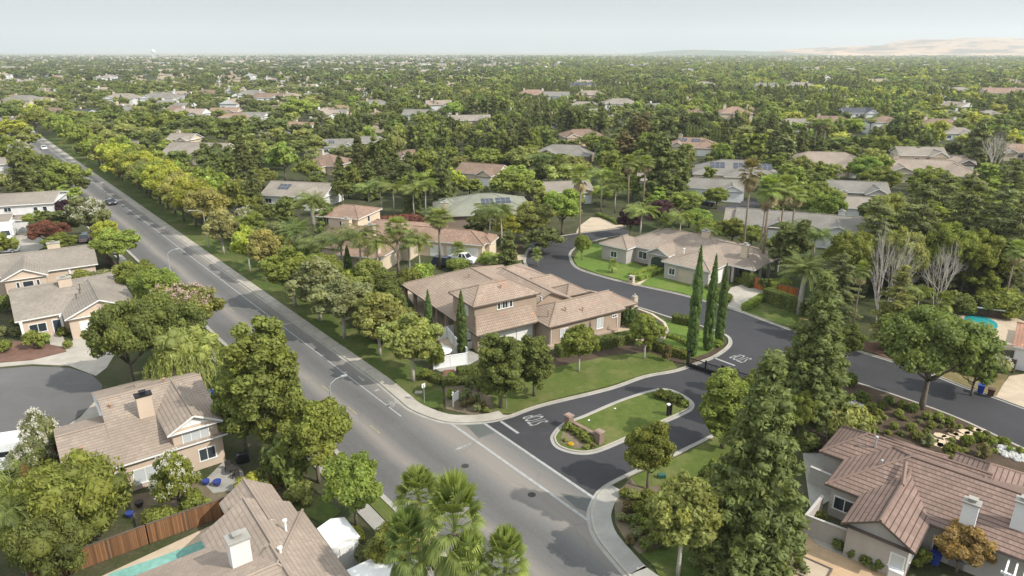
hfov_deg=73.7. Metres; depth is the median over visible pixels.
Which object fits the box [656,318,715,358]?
lawn
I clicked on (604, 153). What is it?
broadleaf tree
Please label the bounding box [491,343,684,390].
hedge bed
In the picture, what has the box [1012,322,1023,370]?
terracotta house
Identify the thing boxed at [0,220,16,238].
truck
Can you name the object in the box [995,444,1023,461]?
river stones
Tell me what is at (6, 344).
shrub
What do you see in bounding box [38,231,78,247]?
broadleaf tree
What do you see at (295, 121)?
suburban house
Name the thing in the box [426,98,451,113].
distant house
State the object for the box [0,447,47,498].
feather palm
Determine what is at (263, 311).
edge line
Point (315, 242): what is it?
queen palm
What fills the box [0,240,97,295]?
gable window house
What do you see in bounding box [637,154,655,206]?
fan palm
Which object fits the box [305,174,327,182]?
broadleaf tree
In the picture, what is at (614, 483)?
kerb
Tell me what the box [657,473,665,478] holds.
utility box
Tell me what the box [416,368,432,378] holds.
shrub
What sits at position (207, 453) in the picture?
window
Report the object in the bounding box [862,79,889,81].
suburban house
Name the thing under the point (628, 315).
clipped shrub
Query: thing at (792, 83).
suburban house
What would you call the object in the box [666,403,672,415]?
entry keypad
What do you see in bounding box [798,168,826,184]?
broadleaf tree
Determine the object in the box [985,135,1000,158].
bare tree
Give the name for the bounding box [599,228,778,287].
ranch house
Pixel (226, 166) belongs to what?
broadleaf tree
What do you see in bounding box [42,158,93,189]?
broadleaf tree
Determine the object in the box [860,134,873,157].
conifer tree
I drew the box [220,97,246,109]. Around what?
distant house
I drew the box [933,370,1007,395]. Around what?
dry lawn
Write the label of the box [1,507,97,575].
fine leaved tree
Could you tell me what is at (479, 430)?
road patch
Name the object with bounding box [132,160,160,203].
broadleaf tree
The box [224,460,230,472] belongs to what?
patio chair
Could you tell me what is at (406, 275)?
shrub
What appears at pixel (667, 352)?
shrub
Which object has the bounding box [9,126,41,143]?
broadleaf tree
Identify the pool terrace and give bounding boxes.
[408,290,455,349]
[951,310,1023,350]
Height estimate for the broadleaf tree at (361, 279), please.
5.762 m
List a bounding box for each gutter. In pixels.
[7,134,446,556]
[10,116,731,424]
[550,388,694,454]
[569,238,1023,408]
[586,382,1023,575]
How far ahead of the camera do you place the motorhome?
61.08 m
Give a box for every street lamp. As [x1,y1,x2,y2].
[188,210,209,246]
[329,374,346,399]
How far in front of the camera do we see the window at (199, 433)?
61.05 m
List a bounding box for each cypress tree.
[343,246,352,269]
[424,289,432,324]
[456,289,467,353]
[684,123,688,136]
[686,245,703,356]
[689,124,691,136]
[692,124,695,136]
[703,253,718,350]
[711,126,714,140]
[714,127,717,141]
[715,263,728,341]
[717,127,720,142]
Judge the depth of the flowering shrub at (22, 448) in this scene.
60.84 m
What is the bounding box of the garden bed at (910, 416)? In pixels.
[842,384,1023,471]
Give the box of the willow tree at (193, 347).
[142,323,224,394]
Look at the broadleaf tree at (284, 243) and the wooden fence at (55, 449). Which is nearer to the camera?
the wooden fence at (55, 449)
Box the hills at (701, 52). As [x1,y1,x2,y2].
[629,50,844,55]
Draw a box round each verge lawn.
[45,137,364,343]
[340,338,443,408]
[364,498,438,569]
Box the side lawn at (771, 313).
[743,302,876,354]
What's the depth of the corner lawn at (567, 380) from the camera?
79.48 m
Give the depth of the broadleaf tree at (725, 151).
216.59 m
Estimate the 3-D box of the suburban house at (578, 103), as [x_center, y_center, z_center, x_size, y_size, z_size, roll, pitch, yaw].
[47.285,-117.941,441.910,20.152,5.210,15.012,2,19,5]
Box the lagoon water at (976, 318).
[964,315,997,328]
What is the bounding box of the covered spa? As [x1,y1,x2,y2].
[441,345,451,355]
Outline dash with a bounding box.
[229,308,379,432]
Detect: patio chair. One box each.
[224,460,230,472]
[231,469,239,478]
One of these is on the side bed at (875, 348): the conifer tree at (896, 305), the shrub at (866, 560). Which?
the conifer tree at (896, 305)
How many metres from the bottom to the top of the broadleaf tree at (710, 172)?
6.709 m
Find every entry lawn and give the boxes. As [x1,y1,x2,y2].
[631,437,731,486]
[640,544,729,575]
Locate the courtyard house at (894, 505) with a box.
[819,425,1023,575]
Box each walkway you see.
[49,335,67,348]
[629,278,647,285]
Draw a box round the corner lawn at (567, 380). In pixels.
[491,352,676,413]
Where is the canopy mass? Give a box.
[0,72,1023,287]
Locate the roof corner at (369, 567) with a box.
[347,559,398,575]
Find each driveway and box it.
[0,338,113,375]
[70,402,99,423]
[470,255,524,266]
[576,217,625,232]
[728,285,762,309]
[996,374,1023,405]
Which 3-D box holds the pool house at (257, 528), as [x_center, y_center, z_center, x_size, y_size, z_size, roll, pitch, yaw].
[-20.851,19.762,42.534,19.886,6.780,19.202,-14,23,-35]
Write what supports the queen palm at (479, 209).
on the ground at (114, 372)
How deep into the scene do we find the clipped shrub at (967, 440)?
65.41 m
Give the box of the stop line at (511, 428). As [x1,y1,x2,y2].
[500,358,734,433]
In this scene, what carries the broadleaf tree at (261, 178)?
on the ground at (114, 372)
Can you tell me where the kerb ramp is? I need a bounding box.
[471,413,510,421]
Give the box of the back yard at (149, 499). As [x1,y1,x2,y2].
[130,483,281,526]
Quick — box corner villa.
[401,263,637,352]
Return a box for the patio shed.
[317,517,359,568]
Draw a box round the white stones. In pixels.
[849,401,863,407]
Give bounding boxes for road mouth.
[361,385,621,575]
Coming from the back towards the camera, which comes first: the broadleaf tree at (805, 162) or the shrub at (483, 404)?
the broadleaf tree at (805, 162)
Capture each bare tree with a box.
[869,217,925,341]
[916,243,965,304]
[982,130,1021,162]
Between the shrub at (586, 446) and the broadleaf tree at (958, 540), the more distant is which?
the shrub at (586, 446)
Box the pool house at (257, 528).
[135,477,350,575]
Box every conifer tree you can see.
[4,146,39,192]
[148,107,156,117]
[231,131,264,188]
[243,168,266,204]
[250,140,270,171]
[311,121,322,146]
[328,124,337,138]
[333,155,343,181]
[348,135,367,182]
[359,160,382,200]
[373,154,389,192]
[388,151,402,190]
[402,150,415,170]
[402,171,423,214]
[405,122,415,148]
[407,166,422,201]
[413,126,434,173]
[431,149,457,204]
[433,161,451,201]
[434,120,452,159]
[447,116,452,131]
[450,130,460,156]
[465,94,477,114]
[465,125,479,150]
[475,133,486,148]
[482,121,493,146]
[487,95,498,116]
[495,229,520,265]
[497,132,509,164]
[505,118,514,141]
[507,111,518,134]
[510,119,535,166]
[516,102,523,115]
[516,114,521,134]
[518,116,524,133]
[523,108,527,118]
[525,113,532,129]
[531,103,541,126]
[532,110,542,127]
[541,105,553,136]
[557,101,566,136]
[557,103,574,131]
[582,105,594,129]
[597,102,609,134]
[611,110,622,132]
[613,129,636,176]
[636,132,678,201]
[651,119,659,134]
[672,143,690,192]
[675,110,689,136]
[687,347,811,575]
[719,120,730,144]
[753,120,766,144]
[763,139,773,159]
[765,110,777,139]
[766,132,796,165]
[770,125,780,155]
[774,120,794,157]
[778,269,855,452]
[779,119,784,133]
[783,317,807,388]
[793,124,810,152]
[808,136,815,150]
[813,135,827,151]
[815,125,824,141]
[827,322,842,388]
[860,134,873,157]
[868,265,917,341]
[960,119,992,168]
[963,135,973,153]
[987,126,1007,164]
[990,125,1001,139]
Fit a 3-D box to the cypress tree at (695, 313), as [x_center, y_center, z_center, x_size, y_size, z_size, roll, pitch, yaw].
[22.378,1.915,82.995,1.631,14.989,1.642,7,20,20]
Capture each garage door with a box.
[79,320,89,330]
[430,245,442,255]
[447,246,460,255]
[464,247,477,257]
[477,178,489,185]
[499,328,515,337]
[516,324,532,340]
[581,195,591,203]
[678,269,692,284]
[697,150,709,155]
[709,269,722,282]
[722,194,740,202]
[767,230,777,238]
[822,238,832,247]
[849,172,856,177]
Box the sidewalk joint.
[141,208,371,370]
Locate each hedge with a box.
[420,370,479,386]
[456,364,479,376]
[553,330,635,357]
[595,212,620,224]
[628,264,658,278]
[636,267,663,280]
[651,341,684,359]
[665,331,686,345]
[671,312,688,325]
[704,284,732,303]
[734,275,741,282]
[740,292,763,310]
[741,270,758,287]
[762,287,810,315]
[767,278,795,288]
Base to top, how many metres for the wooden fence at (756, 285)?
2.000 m
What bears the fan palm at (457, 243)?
on the ground at (114, 372)
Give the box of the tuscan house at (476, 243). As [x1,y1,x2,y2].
[315,204,498,268]
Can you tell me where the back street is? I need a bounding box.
[717,198,759,210]
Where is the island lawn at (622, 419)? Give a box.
[556,390,687,450]
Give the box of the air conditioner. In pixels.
[467,339,471,348]
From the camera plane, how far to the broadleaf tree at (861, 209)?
140.54 m
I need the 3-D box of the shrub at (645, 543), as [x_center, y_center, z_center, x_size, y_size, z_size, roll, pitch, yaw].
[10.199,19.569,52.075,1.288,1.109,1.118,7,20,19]
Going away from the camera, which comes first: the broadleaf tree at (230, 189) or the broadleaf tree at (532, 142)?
the broadleaf tree at (230, 189)
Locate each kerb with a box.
[7,135,441,555]
[12,117,729,422]
[554,389,690,451]
[562,227,625,235]
[570,234,1023,407]
[591,383,1023,575]
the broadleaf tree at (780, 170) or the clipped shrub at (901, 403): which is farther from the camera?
the broadleaf tree at (780, 170)
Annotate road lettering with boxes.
[523,414,547,425]
[729,354,751,362]
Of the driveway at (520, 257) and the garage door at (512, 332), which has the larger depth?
the driveway at (520, 257)
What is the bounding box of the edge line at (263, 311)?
[39,141,400,415]
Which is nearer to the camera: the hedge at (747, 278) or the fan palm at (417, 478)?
the fan palm at (417, 478)
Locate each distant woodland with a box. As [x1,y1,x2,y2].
[0,55,1023,66]
[0,62,1023,83]
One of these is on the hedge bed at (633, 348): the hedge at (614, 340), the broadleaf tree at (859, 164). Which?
the hedge at (614, 340)
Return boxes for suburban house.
[2,93,45,106]
[43,107,62,112]
[73,106,94,111]
[103,91,140,104]
[138,90,184,100]
[162,142,234,164]
[165,106,188,110]
[166,129,203,141]
[197,88,218,94]
[209,107,242,116]
[218,113,249,119]
[236,112,268,118]
[237,88,265,97]
[253,91,285,100]
[261,180,343,210]
[285,119,320,133]
[311,149,351,175]
[322,138,353,154]
[325,107,350,115]
[360,136,385,144]
[365,98,385,104]
[398,149,415,163]
[402,109,437,119]
[448,112,490,124]
[455,161,507,185]
[519,88,542,100]
[530,180,593,203]
[538,144,595,161]
[542,91,569,98]
[557,129,608,142]
[569,81,595,87]
[571,101,598,107]
[576,89,606,97]
[602,98,633,110]
[637,173,646,189]
[671,133,716,155]
[686,177,745,202]
[687,109,705,123]
[692,159,777,186]
[718,104,753,121]
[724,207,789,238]
[734,207,869,247]
[753,82,778,86]
[779,118,812,131]
[785,81,813,87]
[789,151,856,177]
[812,113,846,121]
[827,179,890,196]
[838,105,878,117]
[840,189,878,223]
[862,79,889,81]
[862,116,894,135]
[884,154,983,184]
[889,146,949,159]
[919,115,956,127]
[943,127,970,139]
[947,154,976,169]
[948,87,967,94]
[977,86,1023,94]
[978,110,1002,116]
[1002,143,1023,160]
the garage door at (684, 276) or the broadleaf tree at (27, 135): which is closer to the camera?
the garage door at (684, 276)
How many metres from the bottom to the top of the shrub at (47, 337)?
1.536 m
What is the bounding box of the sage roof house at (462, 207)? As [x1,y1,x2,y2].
[432,193,526,228]
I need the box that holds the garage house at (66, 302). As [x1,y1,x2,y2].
[8,272,135,338]
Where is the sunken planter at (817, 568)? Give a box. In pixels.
[789,554,832,575]
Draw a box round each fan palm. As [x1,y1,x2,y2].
[383,216,410,285]
[383,502,434,575]
[391,462,443,560]
[421,208,454,269]
[421,466,490,575]
[450,240,465,254]
[451,527,489,575]
[482,522,530,575]
[487,252,501,264]
[530,247,542,266]
[571,164,590,234]
[608,258,618,272]
[619,154,638,207]
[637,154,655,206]
[656,211,674,229]
[737,157,762,242]
[752,173,785,274]
[756,182,775,272]
[775,172,797,266]
[786,185,807,223]
[803,119,815,142]
[812,118,822,139]
[819,118,832,136]
[853,259,871,322]
[864,117,878,134]
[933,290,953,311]
[941,220,964,291]
[960,237,979,291]
[1005,239,1023,292]
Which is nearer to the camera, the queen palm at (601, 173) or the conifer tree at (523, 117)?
the queen palm at (601, 173)
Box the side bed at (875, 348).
[863,342,895,360]
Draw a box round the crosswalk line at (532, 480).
[449,423,595,521]
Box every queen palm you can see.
[0,494,33,575]
[297,231,343,254]
[316,230,357,268]
[334,223,380,260]
[353,181,378,205]
[355,233,395,260]
[366,178,389,214]
[376,181,402,214]
[389,228,424,268]
[398,183,424,213]
[401,232,437,263]
[413,178,439,213]
[471,201,510,232]
[485,203,516,250]
[526,152,546,162]
[538,153,560,180]
[587,167,615,211]
[604,182,627,212]
[623,202,661,234]
[666,208,695,229]
[701,226,723,235]
[774,218,814,237]
[803,226,834,277]
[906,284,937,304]
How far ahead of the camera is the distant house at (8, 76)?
935.18 m
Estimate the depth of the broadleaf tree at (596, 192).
166.25 m
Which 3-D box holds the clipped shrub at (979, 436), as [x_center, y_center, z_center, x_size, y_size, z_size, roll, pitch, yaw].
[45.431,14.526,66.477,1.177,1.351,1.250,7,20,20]
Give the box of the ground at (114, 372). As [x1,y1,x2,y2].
[0,52,1023,575]
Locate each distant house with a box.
[0,72,12,78]
[95,75,111,79]
[104,73,117,78]
[121,104,142,111]
[156,98,176,108]
[157,73,169,78]
[169,89,191,95]
[169,101,196,108]
[173,106,211,115]
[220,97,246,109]
[225,86,246,93]
[233,76,241,82]
[245,73,257,79]
[285,91,301,98]
[299,82,318,92]
[309,107,339,124]
[328,103,352,114]
[346,88,366,98]
[363,120,383,132]
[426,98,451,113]
[577,79,592,82]
[746,105,756,116]
[941,100,971,109]
[945,108,962,116]
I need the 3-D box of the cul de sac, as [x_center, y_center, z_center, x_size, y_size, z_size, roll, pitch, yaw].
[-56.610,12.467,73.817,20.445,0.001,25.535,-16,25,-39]
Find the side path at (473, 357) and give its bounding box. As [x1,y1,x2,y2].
[436,349,478,371]
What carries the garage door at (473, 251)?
in the tuscan house at (476, 243)
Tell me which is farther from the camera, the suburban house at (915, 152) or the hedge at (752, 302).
the suburban house at (915, 152)
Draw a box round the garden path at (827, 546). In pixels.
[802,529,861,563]
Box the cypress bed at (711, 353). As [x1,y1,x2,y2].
[689,343,725,362]
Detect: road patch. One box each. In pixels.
[466,424,494,437]
[561,493,590,511]
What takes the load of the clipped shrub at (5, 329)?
on the ground at (114, 372)
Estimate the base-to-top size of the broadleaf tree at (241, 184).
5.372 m
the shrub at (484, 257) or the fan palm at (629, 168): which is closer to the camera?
the shrub at (484, 257)
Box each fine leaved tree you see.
[0,448,135,560]
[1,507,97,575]
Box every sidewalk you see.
[11,116,502,420]
[34,171,433,575]
[593,485,657,575]
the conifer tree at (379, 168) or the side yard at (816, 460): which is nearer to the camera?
the side yard at (816, 460)
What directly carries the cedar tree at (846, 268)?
on the side lawn at (771, 313)
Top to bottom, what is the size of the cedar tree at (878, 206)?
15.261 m
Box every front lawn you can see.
[573,243,643,282]
[641,273,718,299]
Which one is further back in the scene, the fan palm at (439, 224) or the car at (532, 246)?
the car at (532, 246)
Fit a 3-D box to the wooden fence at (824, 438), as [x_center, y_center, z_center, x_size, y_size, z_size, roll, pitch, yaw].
[29.013,14.541,65.031,0.140,1.900,1.914,-15,24,-36]
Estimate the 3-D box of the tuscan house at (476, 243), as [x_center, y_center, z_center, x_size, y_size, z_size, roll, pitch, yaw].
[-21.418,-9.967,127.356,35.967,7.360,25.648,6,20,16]
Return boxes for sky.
[0,0,1023,51]
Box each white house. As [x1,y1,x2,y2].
[0,157,11,178]
[0,190,68,231]
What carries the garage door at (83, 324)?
in the garage house at (66, 302)
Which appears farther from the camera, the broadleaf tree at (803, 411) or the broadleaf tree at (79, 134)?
the broadleaf tree at (79, 134)
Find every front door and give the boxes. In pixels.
[51,318,61,334]
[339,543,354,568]
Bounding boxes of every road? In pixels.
[0,116,590,575]
[486,228,1023,495]
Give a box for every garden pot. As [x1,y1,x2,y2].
[125,510,133,517]
[134,499,142,507]
[202,478,209,485]
[212,478,220,486]
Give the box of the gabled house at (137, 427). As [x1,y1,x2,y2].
[53,370,227,491]
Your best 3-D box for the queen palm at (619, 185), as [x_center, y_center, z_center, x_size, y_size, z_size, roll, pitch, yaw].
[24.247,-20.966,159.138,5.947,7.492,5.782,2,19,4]
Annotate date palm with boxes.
[275,217,317,241]
[291,189,331,229]
[422,204,452,220]
[777,249,832,314]
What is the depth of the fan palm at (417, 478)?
47.69 m
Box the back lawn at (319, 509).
[291,493,340,523]
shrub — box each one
[0,294,10,312]
[0,325,8,335]
[0,339,12,351]
[5,431,57,471]
[8,326,21,336]
[9,319,16,325]
[15,406,59,445]
[20,330,44,347]
[44,333,50,341]
[56,327,67,336]
[62,340,72,348]
[66,268,93,278]
[91,266,113,275]
[140,505,180,526]
[178,487,210,511]
[233,470,259,487]
[240,225,262,231]
[255,463,282,485]
[258,435,310,488]
[282,478,313,505]
[340,268,355,276]
[352,525,364,541]
[354,539,370,563]
[380,214,397,219]
[398,267,420,281]
[399,213,426,221]
[405,307,418,316]
[407,262,435,277]
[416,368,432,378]
[428,343,444,365]
[438,404,443,409]
[446,257,470,270]
[446,389,455,398]
[459,392,466,399]
[460,399,467,406]
[462,388,471,397]
[464,380,473,388]
[467,396,476,403]
[472,402,481,410]
[473,393,480,400]
[475,382,483,389]
[477,251,496,263]
[479,400,486,409]
[482,406,490,412]
[561,421,571,430]
[568,425,576,434]
[574,427,583,437]
[579,430,589,441]
[582,444,589,448]
[583,435,594,443]
[616,512,625,520]
[618,487,629,496]
[621,308,637,327]
[622,499,633,512]
[625,488,641,499]
[625,513,640,527]
[625,534,635,544]
[630,526,642,537]
[631,500,648,518]
[638,536,654,549]
[640,487,656,501]
[640,517,649,533]
[648,531,668,548]
[653,388,663,397]
[662,344,671,359]
[662,389,675,402]
[670,393,683,403]
[679,399,689,406]
[681,349,690,358]
[697,457,728,482]
[714,339,723,347]
[795,427,827,448]
[815,403,877,436]
[815,510,828,520]
[823,430,833,441]
[831,538,843,549]
[846,372,858,386]
[846,550,854,557]
[854,390,871,403]
[858,554,872,566]
[864,401,876,410]
[870,559,884,570]
[872,408,884,417]
[875,416,883,423]
[876,400,887,409]
[883,395,895,404]
[883,429,892,436]
[889,421,899,429]
[893,408,904,416]
[896,399,907,408]
[897,430,905,436]
[905,422,917,430]
[906,403,919,412]
[909,429,922,440]
[911,547,932,567]
[921,411,932,419]
[921,433,936,446]
[923,428,930,433]
[926,420,936,429]
[933,413,944,422]
[934,290,977,314]
[941,442,964,459]
[945,415,954,422]
[947,421,957,428]
[947,428,953,433]
[959,434,975,446]
[961,447,969,452]
[972,431,985,441]
[974,287,1023,318]
[975,442,993,458]
[984,435,999,445]
[994,352,1013,374]
[1000,437,1011,445]
[1007,446,1013,450]
[1014,446,1023,453]
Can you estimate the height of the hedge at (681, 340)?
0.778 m
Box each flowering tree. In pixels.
[6,139,31,151]
[63,195,110,238]
[148,447,202,504]
[149,281,225,323]
[234,205,253,217]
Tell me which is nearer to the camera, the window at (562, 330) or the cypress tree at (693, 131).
the window at (562, 330)
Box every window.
[0,451,9,457]
[3,207,11,212]
[22,280,33,286]
[28,322,48,332]
[132,465,157,485]
[181,426,209,443]
[198,445,217,462]
[265,198,271,202]
[501,301,508,308]
[560,327,568,339]
[596,317,602,329]
[610,250,616,257]
[638,251,646,259]
[668,267,674,275]
[831,495,853,513]
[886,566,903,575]
[887,551,905,571]
[930,535,941,551]
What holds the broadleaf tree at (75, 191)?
on the ground at (114, 372)
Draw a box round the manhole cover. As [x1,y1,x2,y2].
[528,492,535,496]
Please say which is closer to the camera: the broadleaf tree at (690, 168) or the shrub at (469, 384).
the shrub at (469, 384)
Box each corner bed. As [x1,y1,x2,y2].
[444,371,492,414]
[614,478,661,553]
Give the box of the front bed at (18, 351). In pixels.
[0,341,66,362]
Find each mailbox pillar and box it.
[628,275,634,283]
[631,294,637,307]
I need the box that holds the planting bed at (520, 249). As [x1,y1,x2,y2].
[496,244,523,253]
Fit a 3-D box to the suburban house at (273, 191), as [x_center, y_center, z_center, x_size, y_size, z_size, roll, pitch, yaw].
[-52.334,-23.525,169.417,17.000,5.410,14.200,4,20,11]
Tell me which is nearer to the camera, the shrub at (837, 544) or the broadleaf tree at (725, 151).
the shrub at (837, 544)
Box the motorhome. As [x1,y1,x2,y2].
[0,430,20,471]
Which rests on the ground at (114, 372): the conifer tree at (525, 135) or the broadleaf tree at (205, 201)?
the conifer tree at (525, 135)
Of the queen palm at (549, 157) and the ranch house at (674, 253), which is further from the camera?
the queen palm at (549, 157)
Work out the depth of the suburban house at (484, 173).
196.28 m
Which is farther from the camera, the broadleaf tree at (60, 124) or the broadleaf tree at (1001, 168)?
the broadleaf tree at (60, 124)
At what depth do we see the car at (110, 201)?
168.84 m
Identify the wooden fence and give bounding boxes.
[16,444,58,478]
[27,497,223,575]
[89,235,116,266]
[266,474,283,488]
[753,276,763,289]
[777,284,798,295]
[807,428,827,450]
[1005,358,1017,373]
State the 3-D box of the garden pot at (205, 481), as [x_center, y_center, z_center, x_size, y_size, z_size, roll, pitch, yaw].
[-26.856,17.040,59.904,0.643,0.440,0.660,0,19,0]
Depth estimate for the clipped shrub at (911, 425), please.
68.08 m
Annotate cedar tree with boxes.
[338,121,345,132]
[626,108,641,139]
[805,250,864,323]
[831,197,909,293]
[834,288,851,327]
[860,182,958,298]
[911,170,968,224]
[935,170,994,282]
[943,186,1023,289]
[954,203,1023,298]
[979,159,1023,213]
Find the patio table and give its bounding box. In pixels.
[226,464,237,474]
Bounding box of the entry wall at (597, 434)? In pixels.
[563,412,604,444]
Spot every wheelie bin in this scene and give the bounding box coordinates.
[928,548,942,566]
[977,383,985,393]
[987,387,995,396]
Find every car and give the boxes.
[0,246,20,252]
[79,232,89,242]
[105,197,116,204]
[431,255,452,268]
[448,252,476,264]
[528,242,541,250]
[701,200,715,205]
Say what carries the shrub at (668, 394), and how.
on the island lawn at (622, 419)
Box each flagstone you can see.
[933,433,946,437]
[958,429,969,433]
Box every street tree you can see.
[201,209,239,253]
[229,224,253,270]
[246,229,280,280]
[257,246,321,306]
[283,256,345,320]
[307,273,373,338]
[352,291,406,355]
[375,313,445,381]
[560,323,600,371]
[628,312,666,358]
[644,469,725,575]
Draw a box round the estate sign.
[452,390,458,406]
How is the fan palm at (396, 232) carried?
on the ground at (114, 372)
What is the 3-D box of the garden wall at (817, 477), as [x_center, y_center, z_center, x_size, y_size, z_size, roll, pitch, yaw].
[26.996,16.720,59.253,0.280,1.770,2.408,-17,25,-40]
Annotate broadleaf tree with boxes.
[0,102,20,117]
[0,116,27,136]
[0,135,33,156]
[0,174,13,190]
[0,231,19,251]
[6,148,38,166]
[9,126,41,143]
[15,109,47,133]
[20,210,48,224]
[26,219,71,239]
[27,104,43,110]
[28,105,45,111]
[28,153,53,170]
[28,167,51,191]
[30,210,80,227]
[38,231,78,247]
[40,112,57,129]
[40,171,65,190]
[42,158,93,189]
[49,115,63,132]
[49,184,83,200]
[54,116,75,133]
[54,199,69,211]
[57,122,74,139]
[64,124,85,143]
[65,173,90,188]
[66,124,92,156]
[78,134,102,163]
[79,295,165,381]
[84,136,108,165]
[87,136,106,161]
[88,227,141,264]
[89,220,120,237]
[94,143,115,160]
[96,137,128,176]
[99,147,122,180]
[111,259,155,285]
[112,151,133,184]
[114,112,136,138]
[118,135,133,145]
[118,146,145,188]
[120,150,162,192]
[124,158,151,197]
[127,267,181,298]
[128,291,207,349]
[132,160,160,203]
[133,143,146,150]
[141,112,166,129]
[142,159,176,208]
[146,144,165,155]
[146,166,191,213]
[153,150,161,156]
[155,169,196,220]
[157,153,177,161]
[165,150,193,163]
[170,176,214,226]
[176,160,184,168]
[180,162,203,174]
[181,187,231,233]
[190,142,233,156]
[191,166,217,180]
[193,147,232,165]
[197,161,221,171]
[202,117,248,139]
[206,172,228,189]
[210,362,250,453]
[212,315,304,448]
[216,157,239,179]
[216,178,247,215]
[232,216,242,235]
[236,176,265,184]
[237,182,261,195]
[237,195,262,209]
[240,210,269,227]
[245,140,269,157]
[247,117,288,130]
[251,203,275,220]
[253,167,277,190]
[262,221,290,237]
[264,141,300,179]
[268,200,299,236]
[275,235,291,248]
[276,395,352,483]
[277,196,306,211]
[278,97,319,121]
[290,158,323,177]
[293,235,319,254]
[304,135,328,149]
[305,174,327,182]
[308,171,327,178]
[308,197,331,208]
[315,207,333,232]
[316,252,343,271]
[321,450,383,525]
[331,177,351,203]
[332,144,353,158]
[334,164,353,179]
[343,167,364,192]
[344,182,359,198]
[347,275,369,283]
[352,258,382,276]
[363,521,420,564]
[366,131,392,170]
[366,267,404,293]
[383,139,393,163]
[384,288,407,307]
[390,162,416,187]
[399,169,434,195]
[412,149,437,171]
[438,143,458,159]
[441,101,462,114]
[447,166,465,190]
[448,155,471,166]
[458,178,483,193]
[462,145,476,157]
[463,212,498,231]
[471,147,505,163]
[475,332,525,408]
[477,97,488,112]
[484,129,504,153]
[489,170,529,195]
[492,212,526,241]
[499,96,509,114]
[501,111,521,126]
[503,135,519,164]
[503,164,535,193]
[504,146,540,168]
[514,200,557,242]
[519,224,566,254]
[520,334,554,396]
[524,179,545,202]
[526,140,538,153]
[531,154,547,180]
[533,187,546,207]
[540,188,584,234]
[541,151,563,167]
[543,163,585,180]
[553,155,591,168]
[571,108,584,128]
[574,234,591,259]
[582,132,600,156]
[590,185,614,204]
[593,135,618,150]
[593,143,608,164]
[594,108,608,133]
[599,150,621,178]
[599,153,624,180]
[602,171,629,196]
[611,149,623,159]
[616,208,643,235]
[620,110,659,120]
[622,421,676,488]
[626,174,642,199]
[628,112,650,143]
[631,149,645,175]
[637,133,658,162]
[644,199,680,225]
[646,186,666,204]
[667,192,689,222]
[678,143,695,167]
[678,197,699,227]
[680,191,705,204]
[685,154,694,171]
[687,207,713,233]
[695,218,721,234]
[697,366,749,448]
[700,156,713,161]
[702,187,729,208]
[703,166,717,177]
[714,142,734,159]
[715,217,744,240]
[734,130,750,159]
[737,225,767,245]
[740,133,768,163]
[742,368,775,385]
[744,154,766,163]
[756,172,777,190]
[757,233,777,248]
[766,152,786,170]
[766,181,804,194]
[767,219,814,277]
[770,202,792,210]
[777,167,787,175]
[779,163,809,184]
[786,155,815,171]
[790,390,817,441]
[792,167,805,180]
[797,187,823,212]
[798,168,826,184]
[799,181,838,194]
[808,190,848,214]
[813,161,826,172]
[820,164,839,179]
[821,229,878,298]
[827,163,842,177]
[840,323,867,366]
[841,166,859,179]
[847,156,883,173]
[854,165,904,186]
[857,196,873,216]
[860,147,892,161]
[864,193,909,224]
[869,134,902,153]
[874,212,913,235]
[875,304,1006,409]
[876,225,931,298]
[880,156,895,169]
[885,114,922,143]
[902,139,918,145]
[906,168,926,194]
[907,170,943,204]
[908,141,921,147]
[911,165,952,179]
[915,200,957,230]
[923,222,980,298]
[932,518,997,573]
[935,182,965,202]
[949,174,962,184]
[949,199,978,230]
[951,359,1008,395]
[957,267,1002,291]
[962,227,1015,298]
[963,188,987,198]
[974,162,1000,184]
[976,162,1011,178]
[980,206,1005,227]
[983,188,1023,202]
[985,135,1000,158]
[987,178,1013,196]
[999,159,1023,183]
[1004,224,1023,240]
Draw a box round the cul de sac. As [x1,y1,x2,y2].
[0,366,101,432]
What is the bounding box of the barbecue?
[234,451,248,463]
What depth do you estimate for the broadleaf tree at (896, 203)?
125.99 m
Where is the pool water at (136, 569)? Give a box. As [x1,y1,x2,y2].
[107,541,204,575]
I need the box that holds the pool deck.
[103,525,211,575]
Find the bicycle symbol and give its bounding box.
[358,376,398,406]
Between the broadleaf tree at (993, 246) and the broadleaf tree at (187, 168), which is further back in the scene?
the broadleaf tree at (187, 168)
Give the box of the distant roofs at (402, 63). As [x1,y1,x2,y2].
[1,55,1013,74]
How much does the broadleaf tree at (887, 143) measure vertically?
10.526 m
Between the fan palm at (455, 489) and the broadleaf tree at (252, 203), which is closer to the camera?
the fan palm at (455, 489)
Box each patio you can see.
[206,461,243,492]
[614,323,644,340]
[781,534,885,575]
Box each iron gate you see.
[686,355,724,373]
[721,365,748,381]
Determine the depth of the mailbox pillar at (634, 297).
100.94 m
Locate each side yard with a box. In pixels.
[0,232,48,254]
[803,453,830,507]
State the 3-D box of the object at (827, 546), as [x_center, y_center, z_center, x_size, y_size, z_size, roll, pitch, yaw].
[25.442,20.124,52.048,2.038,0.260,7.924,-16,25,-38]
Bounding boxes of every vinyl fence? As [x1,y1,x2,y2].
[433,352,467,369]
[438,324,453,339]
[446,326,467,357]
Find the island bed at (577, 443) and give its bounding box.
[560,430,597,447]
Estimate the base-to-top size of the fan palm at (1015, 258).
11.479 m
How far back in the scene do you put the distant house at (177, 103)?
430.48 m
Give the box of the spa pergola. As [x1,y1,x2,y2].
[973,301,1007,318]
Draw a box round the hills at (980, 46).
[765,38,1023,55]
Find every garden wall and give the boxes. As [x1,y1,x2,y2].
[637,308,668,341]
[802,495,846,548]
[808,465,831,491]
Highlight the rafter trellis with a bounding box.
[1000,559,1023,575]

